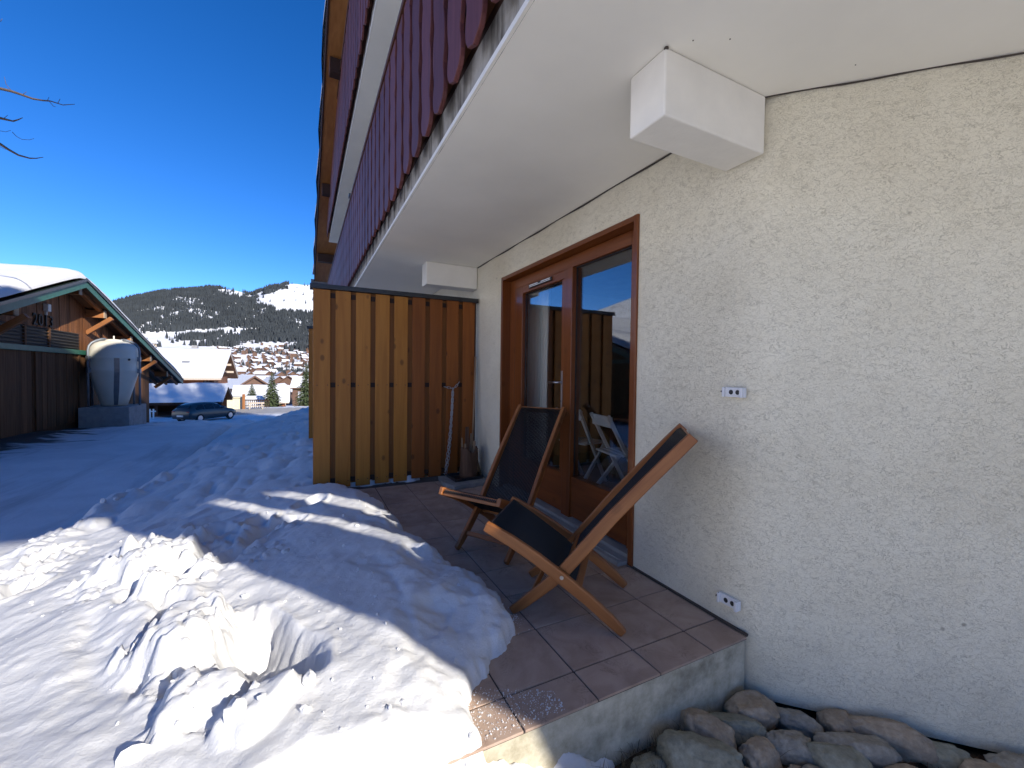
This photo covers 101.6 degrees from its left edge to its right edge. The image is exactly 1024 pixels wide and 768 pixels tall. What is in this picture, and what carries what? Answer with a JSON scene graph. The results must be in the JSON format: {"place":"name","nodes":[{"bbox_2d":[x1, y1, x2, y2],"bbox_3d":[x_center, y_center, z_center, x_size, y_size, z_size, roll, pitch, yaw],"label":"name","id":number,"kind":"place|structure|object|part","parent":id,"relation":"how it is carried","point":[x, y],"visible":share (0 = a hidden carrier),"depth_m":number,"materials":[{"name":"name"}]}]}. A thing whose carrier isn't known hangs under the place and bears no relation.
{"place":"outdoors","nodes":[
{"label":"outdoors","id":0,"kind":"place"},
{"bbox_2d":[0,0,324,299],"label":"sky","id":1,"kind":"structure","parent":0,"point":[186,152],"materials":[{"name":"blue"}]},
{"bbox_2d":[0,406,427,556],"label":"road","id":2,"kind":"structure","parent":0,"point":[56,479],"depth_m":7.07,"materials":[{"name":"white snow"}]},
{"bbox_2d":[149,409,155,418],"bbox_3d":[-29.464,2.464,33.499,1.400,0.900,0.095,0,2,-27],"label":"white fence","id":3,"kind":"object","parent":2,"relation":"on","point":[150,411],"visible":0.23,"depth_m":33.62,"materials":[{"name":"paint"}]},
{"bbox_2d":[172,402,235,420],"bbox_3d":[-23.718,2.077,32.371,2.140,1.472,4.280,1,1,10],"label":"parked car","id":4,"kind":"object","parent":2,"relation":"on","point":[195,411],"visible":0.97,"depth_m":31.15,"materials":[{"name":"grey paint"}]},
{"bbox_3d":[-24.038,1.660,30.572,1.100,0.185,0.215,1,1,10],"label":"rear window","id":5,"kind":"part","parent":4,"relation":"part of","materials":[{"name":"black glass"}]},
{"bbox_3d":[-23.192,1.711,30.981,0.207,0.363,0.670,1,1,10],"label":"side window","id":6,"kind":"part","parent":4,"relation":"part of","materials":[{"name":"black glass"}]},
{"bbox_3d":[-23.045,1.696,31.752,0.204,0.399,0.760,1,1,10],"label":"side window","id":7,"kind":"part","parent":4,"relation":"part of","materials":[{"name":"black glass"}]},
{"bbox_2d":[227,396,245,408],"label":"yellow shed","id":8,"kind":"structure","parent":2,"relation":"on","point":[235,402],"depth_m":45.94,"materials":[{"name":"beige paint"}]},
{"bbox_2d":[242,394,244,408],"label":"timber post","id":9,"kind":"object","parent":2,"relation":"on","point":[243,401],"visible":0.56,"depth_m":45.66,"materials":[{"name":"brown wood"}]},
{"bbox_2d":[248,402,263,408],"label":"garden bench","id":10,"kind":"object","parent":2,"relation":"on","point":[250,403],"visible":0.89,"depth_m":46.50,"materials":[{"name":"beige wood"}]},
{"bbox_2d":[245,399,268,407],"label":"picket fence","id":11,"kind":"object","parent":2,"relation":"on","point":[248,400],"visible":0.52,"depth_m":48.34,"materials":[{"name":"beige wood"}]},
{"bbox_2d":[137,284,312,406],"bbox_3d":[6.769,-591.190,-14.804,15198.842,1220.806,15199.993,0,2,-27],"label":"terrain","id":12,"kind":"structure","parent":0,"point":[289,296],"depth_m":1795.22,"materials":[{"name":"white snow"}]},
{"bbox_2d":[0,19,74,158],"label":"bare tree","id":13,"kind":"object","parent":12,"relation":"on","point":[4,118],"visible":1,"depth_m":6.38,"materials":[{"name":"brown plant"}]},
{"bbox_2d":[0,263,183,438],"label":"barn","id":14,"kind":"structure","parent":12,"relation":"on","point":[54,322],"depth_m":11.24,"materials":[{"name":"brown wood"}]},
{"bbox_2d":[78,404,145,427],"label":"silo plinth","id":15,"kind":"structure","parent":12,"relation":"on","point":[94,416],"depth_m":12.89,"materials":[{"name":"grey concrete"}]},
{"bbox_2d":[86,336,141,406],"bbox_3d":[-12.834,-0.425,13.483,1.325,2.250,1.208,0,2,-27],"label":"feed silo","id":16,"kind":"object","parent":15,"relation":"on","point":[113,370],"visible":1,"depth_m":13.13,"materials":[{"name":"white plastic"}]},
{"bbox_2d":[149,383,232,417],"bbox_3d":[-31.441,1.458,38.354,9.000,3.224,6.400,0,2,-27],"label":"carport","id":17,"kind":"object","parent":12,"relation":"on","point":[166,400],"visible":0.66,"depth_m":37.51,"materials":[{"name":"concrete"}]},
{"bbox_2d":[149,340,238,382],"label":"chalet","id":18,"kind":"object","parent":12,"relation":"on","point":[194,364],"visible":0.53,"depth_m":57.04,"materials":[{"name":"white wood"}]},
{"bbox_2d":[112,280,312,375],"bbox_3d":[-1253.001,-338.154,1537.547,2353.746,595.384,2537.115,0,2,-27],"label":"forest","id":19,"kind":"object","parent":12,"relation":"on","point":[271,322],"visible":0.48,"depth_m":1715.48,"materials":[{"name":"green plant"}]},
{"bbox_2d":[236,368,248,374],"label":"village chalet","id":20,"kind":"object","parent":12,"relation":"on","point":[240,371],"visible":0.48,"depth_m":594.24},
{"bbox_2d":[225,375,267,392],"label":"village chalet","id":21,"kind":"object","parent":12,"relation":"on","point":[246,379],"visible":0.27,"depth_m":139.08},
{"bbox_2d":[246,384,256,395],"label":"spruce tree","id":22,"kind":"object","parent":12,"relation":"on","point":[251,391],"visible":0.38,"depth_m":83.81,"materials":[{"name":"green plant"}]},
{"bbox_2d":[237,395,266,406],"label":"chalet","id":23,"kind":"object","parent":12,"relation":"on","point":[254,398],"visible":0.16,"depth_m":77.86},
{"bbox_2d":[250,359,259,363],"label":"village chalet","id":24,"kind":"object","parent":12,"relation":"on","point":[253,360],"visible":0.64,"depth_m":865.74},
{"bbox_2d":[232,384,290,406],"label":"chalet","id":25,"kind":"object","parent":12,"relation":"on","point":[284,393],"visible":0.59,"depth_m":90.55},
{"bbox_2d":[253,371,270,375],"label":"village chalet","id":26,"kind":"object","parent":12,"relation":"on","point":[262,373],"visible":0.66,"depth_m":549.86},
{"bbox_2d":[258,364,269,368],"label":"village chalet","id":27,"kind":"object","parent":12,"relation":"on","point":[265,365],"visible":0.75,"depth_m":781.78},
{"bbox_2d":[261,373,283,406],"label":"spruce tree","id":28,"kind":"object","parent":12,"relation":"on","point":[273,397],"visible":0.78,"depth_m":74.39,"materials":[{"name":"green plant"}]},
{"bbox_2d":[264,376,283,382],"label":"village chalet","id":29,"kind":"object","parent":12,"relation":"on","point":[277,378],"visible":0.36,"depth_m":294.78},
{"bbox_2d":[274,365,284,368],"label":"village chalet","id":30,"kind":"object","parent":12,"relation":"on","point":[278,366],"visible":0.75,"depth_m":782.66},
{"bbox_2d":[275,372,285,375],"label":"village chalet","id":31,"kind":"object","parent":12,"relation":"on","point":[280,374],"visible":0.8,"depth_m":561.08,"materials":[{"name":"brown wood"}]},
{"bbox_2d":[277,356,285,361],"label":"village chalet","id":32,"kind":"object","parent":12,"relation":"on","point":[279,358],"visible":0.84,"depth_m":938.50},
{"bbox_2d":[276,383,291,404],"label":"village chalet","id":33,"kind":"object","parent":12,"relation":"on","point":[290,403],"visible":0.16,"depth_m":170.36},
{"bbox_2d":[276,375,300,384],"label":"village chalet","id":34,"kind":"object","parent":12,"relation":"on","point":[287,380],"visible":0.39,"depth_m":245.55,"materials":[{"name":"brown wood"}]},
{"bbox_2d":[286,351,296,356],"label":"village chalet","id":35,"kind":"object","parent":12,"relation":"on","point":[288,353],"visible":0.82,"depth_m":1099.58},
{"bbox_2d":[290,378,302,405],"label":"village chalet","id":36,"kind":"object","parent":12,"relation":"on","point":[295,383],"visible":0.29,"depth_m":155.58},
{"bbox_2d":[294,362,303,365],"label":"village chalet","id":37,"kind":"object","parent":12,"relation":"on","point":[298,363],"visible":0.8,"depth_m":867.82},
{"bbox_2d":[293,363,308,405],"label":"spruce tree","id":38,"kind":"object","parent":12,"relation":"on","point":[302,399],"visible":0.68,"depth_m":69.35,"materials":[{"name":"green plant"}]},
{"bbox_2d":[0,407,614,767],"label":"snow bank","id":39,"kind":"structure","parent":12,"relation":"on","point":[225,484],"depth_m":1.80,"materials":[{"name":"white snow"}]},
{"bbox_2d":[0,496,502,767],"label":"snow lumps","id":40,"kind":"object","parent":39,"relation":"on","point":[236,709],"visible":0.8,"depth_m":1.37,"materials":[{"name":"white snow"}]},
{"bbox_2d":[307,326,312,438],"bbox_3d":[-2.989,-0.003,8.177,1.845,2.140,0.145,0,2,-27],"label":"privacy screen","id":41,"kind":"object","parent":39,"relation":"on","point":[310,328],"visible":0.09,"depth_m":7.75,"materials":[{"name":"brown wood"}]},
{"bbox_2d":[311,0,1023,753],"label":"apartment building","id":42,"kind":"structure","parent":12,"relation":"on","point":[801,222],"depth_m":1.91,"materials":[{"name":"plaster"},{"name":"wood"},{"name":"glass"}]},
{"bbox_2d":[526,287,550,460],"bbox_3d":[0.257,-0.033,4.523,0.085,2.050,0.463,0,2,-27],"label":"curtain","id":43,"kind":"object","parent":42,"relation":"hanging from","point":[538,339],"visible":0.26,"depth_m":4.44,"materials":[{"name":"white fabric"}]},
{"bbox_2d":[497,214,639,566],"bbox_3d":[0.388,0.025,3.633,0.280,2.279,2.054,0,2,-27],"label":"french door","id":44,"kind":"structure","parent":42,"relation":"in","point":[567,498],"depth_m":3.50,"materials":[{"name":"brown wood"}]},
{"bbox_2d":[555,407,606,481],"bbox_3d":[0.776,0.684,4.713,0.466,0.837,0.430,0,2,-37],"label":"white chair","id":45,"kind":"object","parent":42,"relation":"in","point":[588,440],"visible":0.56,"depth_m":4.56,"materials":[{"name":"plastic"}]},
{"bbox_2d":[589,412,627,483],"bbox_3d":[1.044,0.704,4.065,0.466,0.837,0.430,0,1,-15],"label":"white chair","id":46,"kind":"object","parent":42,"relation":"in","point":[616,454],"visible":0.59,"depth_m":4.10,"materials":[{"name":"plastic"}]},
{"bbox_2d":[606,415,628,481],"bbox_3d":[1.804,0.745,4.334,1.000,0.739,1.400,0,2,-27],"label":"dining table","id":47,"kind":"object","parent":42,"relation":"in","point":[613,443],"visible":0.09,"depth_m":4.68,"materials":[{"name":"brown wood"}]},
{"bbox_2d":[716,591,740,611],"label":"electrical wall socket","id":48,"kind":"structure","parent":42,"relation":"attached to","point":[729,601],"depth_m":2.08,"materials":[{"name":"white plastic"}]},
{"bbox_2d":[720,387,745,397],"bbox_3d":[1.092,0.041,2.068,0.038,0.048,0.122,0,2,-27],"label":"wall socket","id":49,"kind":"object","parent":42,"relation":"attached to","point":[733,392],"depth_m":2.06,"materials":[{"name":"white plastic"}]},
{"bbox_2d":[347,475,745,767],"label":"patio","id":50,"kind":"structure","parent":0,"point":[663,661],"depth_m":1.90,"materials":[{"name":"brown tile"}]},
{"bbox_2d":[310,283,478,486],"bbox_3d":[-1.276,0.034,4.751,1.845,2.139,0.145,0,2,-27],"label":"privacy screen","id":51,"kind":"object","parent":50,"relation":"on","point":[388,365],"visible":0.93,"depth_m":4.65,"materials":[{"name":"brown wood"}]},
{"bbox_2d":[444,381,459,473],"bbox_3d":[-0.720,0.517,4.960,0.198,1.097,0.048,0,2,-27],"label":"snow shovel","id":52,"kind":"object","parent":50,"relation":"on","point":[450,430],"visible":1,"depth_m":4.95,"materials":[{"name":"grey metal"}]},
{"bbox_2d":[438,476,485,489],"bbox_3d":[-0.546,1.103,4.748,0.525,0.046,0.479,0,2,-27],"label":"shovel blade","id":53,"kind":"object","parent":50,"relation":"on","point":[445,481],"visible":0.55,"depth_m":4.59,"materials":[{"name":"grey metal"}]},
{"bbox_2d":[446,472,482,481],"bbox_3d":[-0.525,1.062,4.808,0.389,0.032,0.304,0,2,-27],"label":"black tray","id":54,"kind":"object","parent":53,"relation":"on","point":[454,477],"visible":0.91,"depth_m":4.74,"materials":[{"name":"plastic"}]},
{"bbox_2d":[459,446,477,477],"bbox_3d":[-0.498,0.893,4.810,0.212,0.356,0.217,0,2,-27],"label":"log holder","id":55,"kind":"object","parent":54,"relation":"on","point":[468,463],"visible":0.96,"depth_m":4.73,"materials":[{"name":"brown"}]},
{"bbox_2d":[465,427,468,450],"bbox_3d":[-0.521,0.755,4.828,0.070,0.520,0.035,0,1,-10],"label":"split wood piece","id":56,"kind":"object","parent":55,"relation":"in","point":[467,437],"visible":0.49,"depth_m":4.81,"materials":[{"name":"brown wood"}]},
{"bbox_2d":[469,433,472,451],"bbox_3d":[-0.484,0.795,4.865,0.050,0.441,0.040,3,-1,-10],"label":"split wood piece","id":57,"kind":"object","parent":55,"relation":"in","point":[470,443],"visible":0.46,"depth_m":4.85,"materials":[{"name":"brown wood"}]},
{"bbox_2d":[472,441,475,452],"bbox_3d":[-0.445,0.836,4.821,0.050,0.362,0.030,4,-3,-10],"label":"split wood piece","id":58,"kind":"object","parent":55,"relation":"in","point":[474,445],"visible":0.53,"depth_m":4.82,"materials":[{"name":"brown wood"}]},
{"bbox_2d":[472,357,480,473],"bbox_3d":[-0.444,0.372,4.980,0.133,1.401,0.189,2,2,29],"label":"broom","id":59,"kind":"object","parent":54,"relation":"on","point":[478,468],"visible":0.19,"depth_m":5.01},
{"bbox_2d":[438,404,565,564],"bbox_3d":[-0.016,0.681,3.127,0.504,0.984,1.025,2,2,32],"label":"folding chair","id":60,"kind":"object","parent":50,"relation":"on","point":[484,504],"visible":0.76,"depth_m":3.22,"materials":[{"name":"black fabric"}]},
{"bbox_2d":[469,607,562,739],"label":"snow crumbs","id":61,"kind":"object","parent":50,"relation":"on","point":[537,693],"visible":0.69,"depth_m":1.56,"materials":[{"name":"white snow"}]},
{"bbox_2d":[483,423,697,636],"bbox_3d":[0.412,0.707,2.269,1.025,0.984,0.504,1,1,16],"label":"folding chair","id":62,"kind":"object","parent":50,"relation":"on","point":[556,552],"visible":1,"depth_m":2.16,"materials":[{"name":"brown wood"}]},
{"bbox_2d":[595,711,792,767],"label":"dry grass","id":63,"kind":"structure","parent":0,"point":[655,751],"depth_m":1.68,"materials":[{"name":"brown plant"}]},
{"bbox_2d":[615,701,997,767],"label":"drain strip","id":64,"kind":"object","parent":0,"point":[973,751],"visible":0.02,"depth_m":1.78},
{"bbox_2d":[631,751,665,767],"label":"boulder","id":65,"kind":"object","parent":64,"relation":"on","point":[644,760],"visible":0.81,"depth_m":1.63,"materials":[{"name":"grey stone"}]},
{"bbox_2d":[656,729,744,767],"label":"boulder","id":66,"kind":"object","parent":64,"relation":"on","point":[683,749],"visible":0.92,"depth_m":1.61,"materials":[{"name":"grey stone"}]},
{"bbox_2d":[679,707,736,748],"bbox_3d":[0.826,1.500,1.790,0.245,0.154,0.178,-1,-5,31],"label":"boulder","id":67,"kind":"object","parent":64,"relation":"on","point":[701,722],"visible":0.54,"depth_m":1.76,"materials":[{"name":"grey stone"}]},
{"bbox_2d":[709,712,766,750],"bbox_3d":[0.969,1.515,1.822,0.269,0.120,0.138,-7,-8,25],"label":"boulder","id":68,"kind":"object","parent":64,"relation":"on","point":[746,728],"visible":0.34,"depth_m":1.79,"materials":[{"name":"grey stone"}]},
{"bbox_2d":[723,690,779,731],"bbox_3d":[1.102,1.511,1.896,0.259,0.154,0.171,1,2,21],"label":"boulder","id":69,"kind":"object","parent":64,"relation":"on","point":[758,707],"visible":0.69,"depth_m":1.88,"materials":[{"name":"grey stone"}]},
{"bbox_2d":[738,736,782,767],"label":"boulder","id":70,"kind":"object","parent":64,"relation":"on","point":[758,751],"visible":0.91,"depth_m":1.67,"materials":[{"name":"grey stone"}]},
{"bbox_2d":[765,729,813,766],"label":"boulder","id":71,"kind":"object","parent":64,"relation":"on","point":[782,741],"visible":0.62,"depth_m":1.69,"materials":[{"name":"grey stone"}]},
{"bbox_2d":[787,764,801,767],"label":"boulder","id":72,"kind":"object","parent":64,"relation":"on","point":[794,766],"visible":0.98,"depth_m":1.65,"materials":[{"name":"grey stone"}]},
{"bbox_2d":[776,707,823,741],"bbox_3d":[1.261,1.516,1.865,0.216,0.116,0.111,-6,4,35],"label":"boulder","id":73,"kind":"object","parent":64,"relation":"on","point":[806,725],"visible":0.6,"depth_m":1.83,"materials":[{"name":"grey stone"}]},
{"bbox_2d":[633,707,984,767],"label":"dead needles","id":74,"kind":"object","parent":64,"relation":"on","point":[915,764],"visible":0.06,"depth_m":1.71,"materials":[{"name":"brown plant"}]},
{"bbox_2d":[802,764,820,767],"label":"boulder","id":75,"kind":"object","parent":64,"relation":"on","point":[808,766],"visible":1,"depth_m":1.63,"materials":[{"name":"grey stone"}]},
{"bbox_2d":[816,708,856,732],"bbox_3d":[1.451,1.519,1.848,0.159,0.119,0.133,1,-4,-7],"label":"boulder","id":76,"kind":"object","parent":64,"relation":"on","point":[833,720],"visible":0.54,"depth_m":1.83,"materials":[{"name":"grey stone"}]},
{"bbox_2d":[806,741,872,767],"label":"boulder","id":77,"kind":"object","parent":64,"relation":"on","point":[826,755],"visible":0.89,"depth_m":1.64,"materials":[{"name":"grey stone"}]},
{"bbox_2d":[813,732,901,767],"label":"boulder","id":78,"kind":"object","parent":64,"relation":"on","point":[876,751],"visible":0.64,"depth_m":1.68,"materials":[{"name":"grey stone"}]},
{"bbox_2d":[847,715,938,763],"bbox_3d":[1.602,1.512,1.781,0.344,0.162,0.146,0,3,23],"label":"boulder","id":79,"kind":"object","parent":64,"relation":"on","point":[909,743],"visible":0.66,"depth_m":1.73,"materials":[{"name":"grey stone"}]},
{"bbox_2d":[885,763,917,767],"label":"boulder","id":80,"kind":"object","parent":64,"relation":"on","point":[901,765],"visible":0.98,"depth_m":1.62,"materials":[{"name":"grey stone"}]},
{"bbox_2d":[921,741,972,767],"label":"boulder","id":81,"kind":"object","parent":64,"relation":"on","point":[950,756],"visible":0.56,"depth_m":1.68,"materials":[{"name":"grey stone"}]},
{"bbox_2d":[958,758,1002,767],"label":"boulder","id":82,"kind":"object","parent":64,"relation":"on","point":[973,763],"visible":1,"depth_m":1.63,"materials":[{"name":"grey stone"}]},
{"bbox_2d":[983,750,1023,767],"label":"boulder","id":83,"kind":"object","parent":64,"relation":"on","point":[1005,759],"visible":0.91,"depth_m":1.65,"materials":[{"name":"grey stone"}]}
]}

